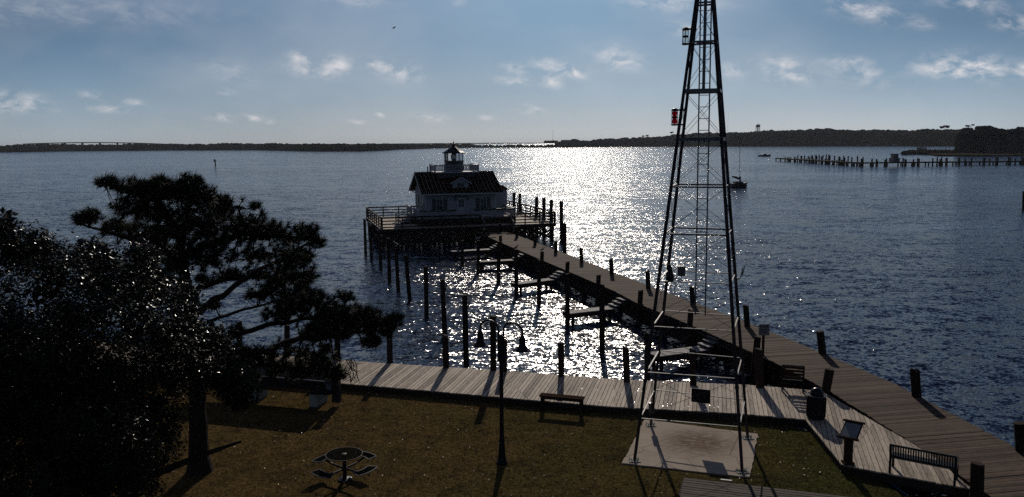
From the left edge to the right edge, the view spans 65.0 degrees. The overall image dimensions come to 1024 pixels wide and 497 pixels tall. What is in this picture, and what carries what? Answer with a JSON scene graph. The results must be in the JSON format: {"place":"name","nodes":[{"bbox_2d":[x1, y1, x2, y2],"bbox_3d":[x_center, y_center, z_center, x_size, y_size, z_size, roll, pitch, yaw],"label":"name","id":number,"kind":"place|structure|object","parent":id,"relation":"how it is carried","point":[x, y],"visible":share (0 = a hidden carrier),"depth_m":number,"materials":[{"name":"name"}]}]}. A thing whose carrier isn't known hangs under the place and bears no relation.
{"place":"outdoors","nodes":[
{"label":"outdoors","id":0,"kind":"place"},
{"bbox_2d":[0,372,905,496],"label":"lawn ground","id":1,"kind":"structure","parent":0,"point":[478,417],"depth_m":24.65,"materials":[{"name":"plant"}]},
{"bbox_2d":[0,206,263,496],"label":"evergreen tree","id":2,"kind":"object","parent":1,"relation":"on","point":[61,445],"visible":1,"depth_m":14.65,"materials":[{"name":"green plant"}]},
{"bbox_2d":[68,170,406,476],"bbox_3d":[-7.904,2.183,22.658,10.679,8.969,5.662,0,7,0],"label":"pine tree","id":3,"kind":"object","parent":1,"relation":"on","point":[140,200],"visible":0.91,"depth_m":21.66,"materials":[{"name":"green plant"}]},
{"bbox_2d":[216,365,341,406],"bbox_3d":[-9.094,5.019,30.007,5.893,1.245,1.215,2,8,16],"label":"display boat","id":4,"kind":"object","parent":1,"relation":"on","point":[320,392],"visible":0.3,"depth_m":29.21,"materials":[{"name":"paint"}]},
{"bbox_2d":[311,447,377,481],"bbox_3d":[-4.745,6.177,22.780,1.845,0.775,1.845,-2,8,-11],"label":"picnic table","id":5,"kind":"object","parent":1,"relation":"on","point":[337,455],"visible":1,"depth_m":22.71,"materials":[{"name":"black metal"}]},
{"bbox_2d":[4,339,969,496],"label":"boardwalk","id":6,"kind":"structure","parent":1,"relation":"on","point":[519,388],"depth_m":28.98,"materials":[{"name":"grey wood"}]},
{"bbox_2d":[781,364,804,392],"bbox_3d":[10.428,4.754,29.834,0.791,1.045,0.655,2,8,19],"label":"plank bench","id":7,"kind":"object","parent":6,"relation":"on","point":[795,377],"visible":1,"depth_m":29.56,"materials":[{"name":"black wood"}]},
{"bbox_2d":[806,387,826,420],"bbox_3d":[10.163,5.148,26.835,0.656,1.050,0.656,0,7,0],"label":"litter bin","id":8,"kind":"object","parent":6,"relation":"on","point":[816,400],"visible":1,"depth_m":26.63,"materials":[{"name":"black metal"}]},
{"bbox_2d":[836,419,865,464],"bbox_3d":[9.689,5.593,23.024,0.601,1.174,0.717,5,9,37],"label":"lectern sign","id":9,"kind":"object","parent":6,"relation":"on","point":[850,432],"visible":1,"depth_m":22.99,"materials":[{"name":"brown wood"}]},
{"bbox_2d":[888,444,958,486],"bbox_3d":[11.310,5.857,22.095,1.654,0.866,0.654,5,9,34],"label":"slatted bench","id":10,"kind":"object","parent":6,"relation":"on","point":[953,465],"visible":1,"depth_m":21.90,"materials":[{"name":"black metal"}]},
{"bbox_2d":[472,319,530,464],"bbox_3d":[-0.311,4.239,23.631,1.865,4.333,0.495,3,8,26],"label":"street lamp","id":11,"kind":"object","parent":1,"relation":"on","point":[520,348],"visible":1,"depth_m":23.55,"materials":[{"name":"black metal"}]},
{"bbox_2d":[170,392,895,496],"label":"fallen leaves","id":12,"kind":"object","parent":1,"relation":"on","point":[478,449],"visible":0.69,"depth_m":24.34,"materials":[{"name":"brown plant"}]},
{"bbox_2d":[539,393,584,413],"bbox_3d":[1.768,5.493,28.493,1.607,0.550,0.345,2,8,18],"label":"backless bench","id":13,"kind":"object","parent":1,"relation":"on","point":[560,397],"visible":1,"depth_m":28.39,"materials":[{"name":"brown wood"}]},
{"bbox_2d":[622,420,757,477],"bbox_3d":[5.635,6.230,25.046,3.745,0.135,3.962,2,8,19],"label":"concrete pad","id":14,"kind":"object","parent":1,"relation":"on","point":[692,448],"visible":0.84,"depth_m":24.78,"materials":[{"name":"grey concrete"}]},
{"bbox_2d":[628,0,753,473],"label":"signal tower","id":15,"kind":"structure","parent":14,"relation":"on","point":[699,396],"depth_m":23.62,"materials":[{"name":"metal"}]},
{"bbox_2d":[678,478,847,496],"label":"deck","id":16,"kind":"structure","parent":1,"relation":"on","point":[690,487],"depth_m":21.61,"materials":[{"name":"grey wood"}]},
{"bbox_2d":[0,143,1023,496],"bbox_3d":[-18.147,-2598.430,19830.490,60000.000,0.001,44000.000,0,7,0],"label":"water","id":17,"kind":"structure","parent":0,"point":[894,273],"depth_m":79.85,"materials":[{"name":"blue liquid"}]},
{"bbox_2d":[236,321,241,344],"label":"piling","id":18,"kind":"object","parent":17,"relation":"in","point":[237,323],"visible":0.22,"depth_m":35.52,"materials":[{"name":"brown wood"}]},
{"bbox_2d":[284,325,289,339],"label":"piling","id":19,"kind":"object","parent":17,"relation":"in","point":[287,332],"visible":0.2,"depth_m":35.10,"materials":[{"name":"brown wood"}]},
{"bbox_2d":[334,326,340,360],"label":"piling","id":20,"kind":"object","parent":17,"relation":"in","point":[337,345],"visible":0.15,"depth_m":34.38,"materials":[{"name":"brown wood"}]},
{"bbox_2d":[363,219,366,253],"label":"mooring piling","id":21,"kind":"object","parent":17,"relation":"in","point":[365,237],"visible":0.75,"depth_m":76.86,"materials":[{"name":"brown wood"}]},
{"bbox_2d":[369,225,372,260],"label":"mooring piling","id":22,"kind":"object","parent":17,"relation":"in","point":[370,243],"visible":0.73,"depth_m":72.63,"materials":[{"name":"brown wood"}]},
{"bbox_2d":[378,231,381,268],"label":"mooring piling","id":23,"kind":"object","parent":17,"relation":"in","point":[380,249],"visible":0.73,"depth_m":67.51,"materials":[{"name":"brown wood"}]},
{"bbox_2d":[387,238,390,282],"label":"mooring piling","id":24,"kind":"object","parent":17,"relation":"in","point":[388,261],"visible":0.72,"depth_m":60.72,"materials":[{"name":"brown wood"}]},
{"bbox_2d":[386,337,392,363],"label":"piling","id":25,"kind":"object","parent":17,"relation":"in","point":[389,352],"visible":0.2,"depth_m":34.03,"materials":[{"name":"brown wood"}]},
{"bbox_2d":[394,246,399,290],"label":"mooring piling","id":26,"kind":"object","parent":17,"relation":"in","point":[397,269],"visible":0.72,"depth_m":57.41,"materials":[{"name":"brown wood"}]},
{"bbox_2d":[404,255,411,301],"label":"mooring piling","id":27,"kind":"object","parent":17,"relation":"in","point":[408,285],"visible":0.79,"depth_m":53.59,"materials":[{"name":"brown wood"}]},
{"bbox_2d":[424,266,428,317],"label":"mooring piling","id":28,"kind":"object","parent":17,"relation":"in","point":[426,308],"visible":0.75,"depth_m":48.64,"materials":[{"name":"brown wood"}]},
{"bbox_2d":[440,279,446,334],"bbox_3d":[-3.717,3.967,44.147,0.380,4.674,0.284,0,7,0],"label":"mooring piling","id":29,"kind":"object","parent":17,"relation":"in","point":[443,307],"visible":0.73,"depth_m":43.95,"materials":[{"name":"brown wood"}]},
{"bbox_2d":[442,334,448,368],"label":"piling","id":30,"kind":"object","parent":17,"relation":"in","point":[445,347],"visible":0.48,"depth_m":33.03,"materials":[{"name":"brown wood"}]},
{"bbox_2d":[350,143,541,144],"bbox_3d":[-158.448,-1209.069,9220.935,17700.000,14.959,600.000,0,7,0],"label":"distant coast","id":31,"kind":"structure","parent":17,"relation":"on","point":[474,143],"depth_m":8923.90,"materials":[{"name":"green plant"}]},
{"bbox_2d":[366,200,555,247],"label":"lighthouse platform","id":32,"kind":"structure","parent":17,"relation":"in","point":[405,234],"depth_m":84.06,"materials":[{"name":"brown wood"}]},
{"bbox_2d":[395,140,515,225],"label":"lighthouse","id":33,"kind":"object","parent":32,"relation":"on","point":[454,187],"visible":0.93,"depth_m":87.01,"materials":[{"name":"white paint"}]},
{"bbox_2d":[416,195,418,207],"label":"window","id":34,"kind":"structure","parent":33,"relation":"in","point":[417,197],"depth_m":90.54,"materials":[{"name":"blue glass"}]},
{"bbox_2d":[421,197,423,209],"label":"window","id":35,"kind":"structure","parent":33,"relation":"in","point":[422,199],"depth_m":87.41,"materials":[{"name":"blue glass"}]},
{"bbox_2d":[432,198,446,209],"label":"window","id":36,"kind":"structure","parent":33,"relation":"in","point":[437,204],"depth_m":86.01,"materials":[{"name":"blue glass"}]},
{"bbox_2d":[457,197,465,214],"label":"door","id":37,"kind":"structure","parent":33,"relation":"in","point":[460,200],"depth_m":86.65,"materials":[{"name":"white wood"}]},
{"bbox_2d":[476,197,490,208],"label":"window","id":38,"kind":"structure","parent":33,"relation":"in","point":[481,203],"depth_m":87.33,"materials":[{"name":"blue glass"}]},
{"bbox_2d":[461,240,463,264],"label":"piling","id":39,"kind":"object","parent":17,"relation":"in","point":[462,252],"visible":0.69,"depth_m":69.46,"materials":[{"name":"brown wood"}]},
{"bbox_2d":[462,295,469,365],"bbox_3d":[-2.172,4.621,38.155,0.316,4.915,0.288,7,11,45],"label":"mooring piling","id":40,"kind":"object","parent":17,"relation":"in","point":[465,305],"visible":0.83,"depth_m":37.96,"materials":[{"name":"brown wood"}]},
{"bbox_2d":[450,243,496,258],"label":"finger dock","id":41,"kind":"object","parent":17,"relation":"in","point":[487,251],"visible":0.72,"depth_m":74.00,"materials":[{"name":"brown wood"}]},
{"bbox_2d":[476,240,479,272],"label":"piling","id":42,"kind":"object","parent":17,"relation":"in","point":[478,256],"visible":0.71,"depth_m":65.12,"materials":[{"name":"brown wood"}]},
{"bbox_2d":[482,229,484,248],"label":"piling","id":43,"kind":"object","parent":17,"relation":"in","point":[483,238],"visible":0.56,"depth_m":79.24,"materials":[{"name":"brown wood"}]},
{"bbox_2d":[490,315,495,370],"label":"piling","id":44,"kind":"object","parent":17,"relation":"in","point":[492,345],"visible":0.58,"depth_m":32.58,"materials":[{"name":"brown wood"}]},
{"bbox_2d":[497,241,500,282],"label":"piling","id":45,"kind":"object","parent":17,"relation":"in","point":[498,259],"visible":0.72,"depth_m":60.55,"materials":[{"name":"brown wood"}]},
{"bbox_2d":[499,235,501,256],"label":"piling","id":46,"kind":"object","parent":17,"relation":"in","point":[500,238],"visible":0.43,"depth_m":74.38,"materials":[{"name":"brown wood"}]},
{"bbox_2d":[480,253,524,269],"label":"finger dock","id":47,"kind":"object","parent":17,"relation":"in","point":[509,262],"visible":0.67,"depth_m":67.45,"materials":[{"name":"brown wood"}]},
{"bbox_2d":[503,339,506,371],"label":"piling","id":48,"kind":"object","parent":17,"relation":"in","point":[505,366],"visible":0.19,"depth_m":32.47,"materials":[{"name":"brown wood"}]},
{"bbox_2d":[512,193,514,206],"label":"mooring piling","id":49,"kind":"object","parent":17,"relation":"in","point":[513,196],"visible":0.38,"depth_m":102.70,"materials":[{"name":"brown wood"}]},
{"bbox_2d":[474,146,554,147],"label":"marsh","id":50,"kind":"structure","parent":17,"relation":"on","point":[514,147],"depth_m":1705.46,"materials":[{"name":"green plant"}]},
{"bbox_2d":[472,144,553,147],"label":"marsh scrub","id":51,"kind":"object","parent":50,"relation":"on","point":[518,146],"visible":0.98,"depth_m":1711.88,"materials":[{"name":"green plant"}]},
{"bbox_2d":[514,249,517,295],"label":"piling","id":52,"kind":"object","parent":17,"relation":"in","point":[515,272],"visible":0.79,"depth_m":55.28,"materials":[{"name":"brown wood"}]},
{"bbox_2d":[515,226,517,237],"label":"piling","id":53,"kind":"object","parent":17,"relation":"in","point":[516,231],"visible":0.41,"depth_m":78.28,"materials":[{"name":"brown wood"}]},
{"bbox_2d":[518,193,520,212],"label":"mooring piling","id":54,"kind":"object","parent":17,"relation":"in","point":[519,197],"visible":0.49,"depth_m":100.22,"materials":[{"name":"brown wood"}]},
{"bbox_2d":[533,234,536,244],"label":"piling","id":55,"kind":"object","parent":17,"relation":"in","point":[534,239],"visible":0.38,"depth_m":72.73,"materials":[{"name":"brown wood"}]},
{"bbox_2d":[535,197,537,228],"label":"mooring piling","id":56,"kind":"object","parent":17,"relation":"in","point":[536,201],"visible":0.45,"depth_m":93.61,"materials":[{"name":"brown wood"}]},
{"bbox_2d":[511,271,564,293],"bbox_3d":[1.922,3.156,57.748,4.237,2.650,0.850,-5,9,-33],"label":"finger dock","id":57,"kind":"object","parent":17,"relation":"in","point":[531,283],"visible":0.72,"depth_m":57.38,"materials":[{"name":"brown wood"}]},
{"bbox_2d":[537,259,540,303],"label":"piling","id":58,"kind":"object","parent":17,"relation":"in","point":[538,281],"visible":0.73,"depth_m":52.51,"materials":[{"name":"brown wood"}]},
{"bbox_2d":[540,251,543,276],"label":"piling","id":59,"kind":"object","parent":17,"relation":"in","point":[542,257],"visible":0.52,"depth_m":62.94,"materials":[{"name":"brown wood"}]},
{"bbox_2d":[542,198,545,232],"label":"mooring piling","id":60,"kind":"object","parent":17,"relation":"in","point":[543,203],"visible":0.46,"depth_m":91.08,"materials":[{"name":"brown wood"}]},
{"bbox_2d":[550,199,552,235],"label":"mooring piling","id":61,"kind":"object","parent":17,"relation":"in","point":[551,204],"visible":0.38,"depth_m":88.52,"materials":[{"name":"brown wood"}]},
{"bbox_2d":[554,241,556,252],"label":"piling","id":62,"kind":"object","parent":17,"relation":"in","point":[555,246],"visible":0.37,"depth_m":67.35,"materials":[{"name":"brown wood"}]},
{"bbox_2d":[558,342,563,376],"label":"piling","id":63,"kind":"object","parent":17,"relation":"in","point":[560,359],"visible":0.48,"depth_m":31.73,"materials":[{"name":"brown wood"}]},
{"bbox_2d":[559,200,562,240],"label":"mooring piling","id":64,"kind":"object","parent":17,"relation":"in","point":[561,211],"visible":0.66,"depth_m":85.88,"materials":[{"name":"brown wood"}]},
{"bbox_2d":[562,223,566,252],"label":"mooring piling","id":65,"kind":"object","parent":17,"relation":"in","point":[564,237],"visible":0.7,"depth_m":77.02,"materials":[{"name":"brown wood"}]},
{"bbox_2d":[564,261,569,288],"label":"piling","id":66,"kind":"object","parent":17,"relation":"in","point":[567,265],"visible":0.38,"depth_m":57.77,"materials":[{"name":"brown wood"}]},
{"bbox_2d":[565,273,569,325],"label":"piling","id":67,"kind":"object","parent":17,"relation":"in","point":[567,299],"visible":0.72,"depth_m":46.14,"materials":[{"name":"brown wood"}]},
{"bbox_2d":[579,247,582,262],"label":"piling","id":68,"kind":"object","parent":17,"relation":"in","point":[581,254],"visible":0.41,"depth_m":61.89,"materials":[{"name":"brown wood"}]},
{"bbox_2d":[562,297,627,324],"bbox_3d":[4.938,4.454,47.724,4.025,2.650,0.850,-4,8,-25],"label":"finger dock","id":69,"kind":"object","parent":17,"relation":"in","point":[586,312],"visible":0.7,"depth_m":47.23,"materials":[{"name":"grey wood"}]},
{"bbox_2d":[595,274,600,304],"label":"piling","id":70,"kind":"object","parent":17,"relation":"in","point":[598,279],"visible":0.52,"depth_m":52.09,"materials":[{"name":"brown wood"}]},
{"bbox_2d":[599,284,604,352],"bbox_3d":[4.536,4.232,40.376,0.349,5.016,0.299,0,7,0],"label":"piling","id":71,"kind":"object","parent":17,"relation":"in","point":[601,318],"visible":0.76,"depth_m":40.18,"materials":[{"name":"brown wood"}]},
{"bbox_2d":[609,258,613,274],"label":"piling","id":72,"kind":"object","parent":17,"relation":"in","point":[611,269],"visible":0.41,"depth_m":56.03,"materials":[{"name":"brown wood"}]},
{"bbox_2d":[623,346,630,401],"bbox_3d":[4.482,5.654,31.177,0.428,3.806,0.271,0,7,0],"label":"piling","id":73,"kind":"object","parent":17,"relation":"in","point":[626,370],"visible":0.51,"depth_m":30.93,"materials":[{"name":"brown wood"}]},
{"bbox_2d":[636,289,642,325],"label":"piling","id":74,"kind":"object","parent":17,"relation":"in","point":[639,310],"visible":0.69,"depth_m":46.11,"materials":[{"name":"brown wood"}]},
{"bbox_2d":[644,332,650,380],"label":"piling","id":75,"kind":"object","parent":17,"relation":"in","point":[647,334],"visible":0.41,"depth_m":35.48,"materials":[{"name":"brown wood"}]},
{"bbox_2d":[645,270,650,288],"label":"piling","id":76,"kind":"object","parent":17,"relation":"in","point":[647,276],"visible":0.38,"depth_m":50.60,"materials":[{"name":"brown wood"}]},
{"bbox_2d":[651,335,717,370],"bbox_3d":[8.237,5.682,38.214,3.705,2.650,0.850,-4,8,-24],"label":"finger dock","id":77,"kind":"object","parent":17,"relation":"in","point":[673,355],"visible":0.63,"depth_m":37.84,"materials":[{"name":"grey wood"}]},
{"bbox_2d":[685,309,693,346],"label":"piling","id":78,"kind":"object","parent":17,"relation":"in","point":[688,342],"visible":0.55,"depth_m":40.15,"materials":[{"name":"brown wood"}]},
{"bbox_2d":[689,286,694,304],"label":"piling","id":79,"kind":"object","parent":17,"relation":"in","point":[692,292],"visible":0.33,"depth_m":45.45,"materials":[{"name":"brown wood"}]},
{"bbox_2d":[689,348,696,411],"bbox_3d":[6.947,5.676,30.708,0.428,3.850,0.278,0,7,0],"label":"piling","id":80,"kind":"object","parent":17,"relation":"in","point":[692,361],"visible":0.38,"depth_m":30.46,"materials":[{"name":"brown wood"}]},
{"bbox_2d":[730,133,746,187],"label":"sailboat","id":81,"kind":"object","parent":17,"relation":"on","point":[737,184],"visible":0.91,"depth_m":182.18,"materials":[{"name":"paint"}]},
{"bbox_2d":[743,305,749,327],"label":"piling","id":82,"kind":"object","parent":17,"relation":"in","point":[746,316],"visible":0.38,"depth_m":39.98,"materials":[{"name":"brown wood"}]},
{"bbox_2d":[475,230,1023,496],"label":"pier","id":83,"kind":"structure","parent":17,"relation":"in","point":[920,423],"depth_m":32.97,"materials":[{"name":"brown wood"}]},
{"bbox_2d":[759,324,769,354],"bbox_3d":[10.891,3.933,34.805,0.460,1.370,0.122,0,7,0],"label":"notice post","id":84,"kind":"object","parent":83,"relation":"on","point":[764,329],"visible":0.98,"depth_m":34.70,"materials":[{"name":"grey wood"}]},
{"bbox_2d":[749,336,760,385],"bbox_3d":[10.390,5.603,34.591,0.528,3.740,0.313,0,7,0],"label":"piling","id":85,"kind":"object","parent":17,"relation":"in","point":[757,341],"visible":0.47,"depth_m":34.40,"materials":[{"name":"brown wood"}]},
{"bbox_2d":[755,348,764,415],"bbox_3d":[9.389,5.675,30.349,0.563,3.921,0.343,0,7,0],"label":"piling","id":86,"kind":"object","parent":17,"relation":"in","point":[759,371],"visible":0.47,"depth_m":30.08,"materials":[{"name":"brown wood"}]},
{"bbox_2d":[816,330,826,354],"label":"piling","id":87,"kind":"object","parent":17,"relation":"in","point":[821,342],"visible":0.35,"depth_m":34.92,"materials":[{"name":"brown wood"}]},
{"bbox_2d":[815,368,833,425],"bbox_3d":[11.462,6.257,29.835,0.828,3.699,0.367,0,7,0],"label":"piling","id":88,"kind":"object","parent":17,"relation":"in","point":[827,380],"visible":0.35,"depth_m":29.53,"materials":[{"name":"brown wood"}]},
{"bbox_2d":[775,158,1021,165],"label":"distant dock","id":89,"kind":"object","parent":17,"relation":"in","point":[856,163],"visible":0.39,"depth_m":332.85,"materials":[{"name":"brown wood"}]},
{"bbox_2d":[889,154,899,161],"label":"dock shed","id":90,"kind":"structure","parent":89,"relation":"on","point":[894,158],"depth_m":328.82,"materials":[{"name":"grey paint"}]},
{"bbox_2d":[910,368,921,397],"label":"piling","id":91,"kind":"object","parent":17,"relation":"in","point":[915,380],"visible":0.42,"depth_m":28.90,"materials":[{"name":"brown wood"}]},
{"bbox_2d":[923,153,1023,156],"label":"headland","id":92,"kind":"structure","parent":17,"relation":"on","point":[977,154],"depth_m":514.06,"materials":[{"name":"green plant"}]},
{"bbox_2d":[900,149,1023,154],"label":"headland scrub","id":93,"kind":"object","parent":92,"relation":"on","point":[915,152],"visible":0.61,"depth_m":572.85,"materials":[{"name":"green plant"}]},
{"bbox_2d":[954,125,1023,152],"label":"headland woods","id":94,"kind":"object","parent":92,"relation":"on","point":[983,139],"visible":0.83,"depth_m":559.92,"materials":[{"name":"green plant"}]},
{"bbox_2d":[969,461,984,496],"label":"piling","id":95,"kind":"object","parent":17,"relation":"in","point":[977,475],"visible":1,"depth_m":20.88,"materials":[{"name":"brown wood"}]},
{"bbox_2d":[1013,421,1023,452],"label":"piling","id":96,"kind":"object","parent":17,"relation":"in","point":[1019,435],"visible":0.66,"depth_m":23.74,"materials":[{"name":"brown wood"}]},
{"bbox_2d":[1022,191,1023,209],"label":"mooring piling","id":97,"kind":"object","parent":17,"relation":"in","point":[1022,200],"visible":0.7,"depth_m":119.36,"materials":[{"name":"brown wood"}]},
{"bbox_2d":[0,0,1023,145],"label":"sky","id":98,"kind":"structure","parent":0,"point":[206,72],"materials":[{"name":"blue"}]},
{"bbox_2d":[543,140,558,142],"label":"distant house","id":99,"kind":"structure","parent":0,"point":[556,141],"depth_m":1880.78,"materials":[{"name":"grey"}]},
{"bbox_3d":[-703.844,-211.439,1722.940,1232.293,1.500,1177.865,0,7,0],"label":"left shore","id":100,"kind":"structure","parent":0,"visible":0},
{"bbox_2d":[23,142,160,144],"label":"distant bridge","id":101,"kind":"structure","parent":100,"relation":"on","point":[91,142],"depth_m":1729.81,"materials":[{"name":"grey concrete"}]},
{"bbox_2d":[0,142,473,151],"bbox_3d":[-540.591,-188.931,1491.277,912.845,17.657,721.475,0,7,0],"label":"woods","id":102,"kind":"object","parent":100,"relation":"on","point":[42,147],"visible":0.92,"depth_m":1547.93,"materials":[{"name":"green plant"}]},
{"bbox_3d":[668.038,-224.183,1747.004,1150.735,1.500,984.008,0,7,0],"label":"right shore","id":103,"kind":"structure","parent":0,"visible":0},
{"bbox_2d":[552,128,1008,147],"bbox_3d":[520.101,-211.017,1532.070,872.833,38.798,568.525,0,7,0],"label":"woods","id":104,"kind":"object","parent":103,"relation":"on","point":[862,137],"visible":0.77,"depth_m":1575.65,"materials":[{"name":"green plant"}]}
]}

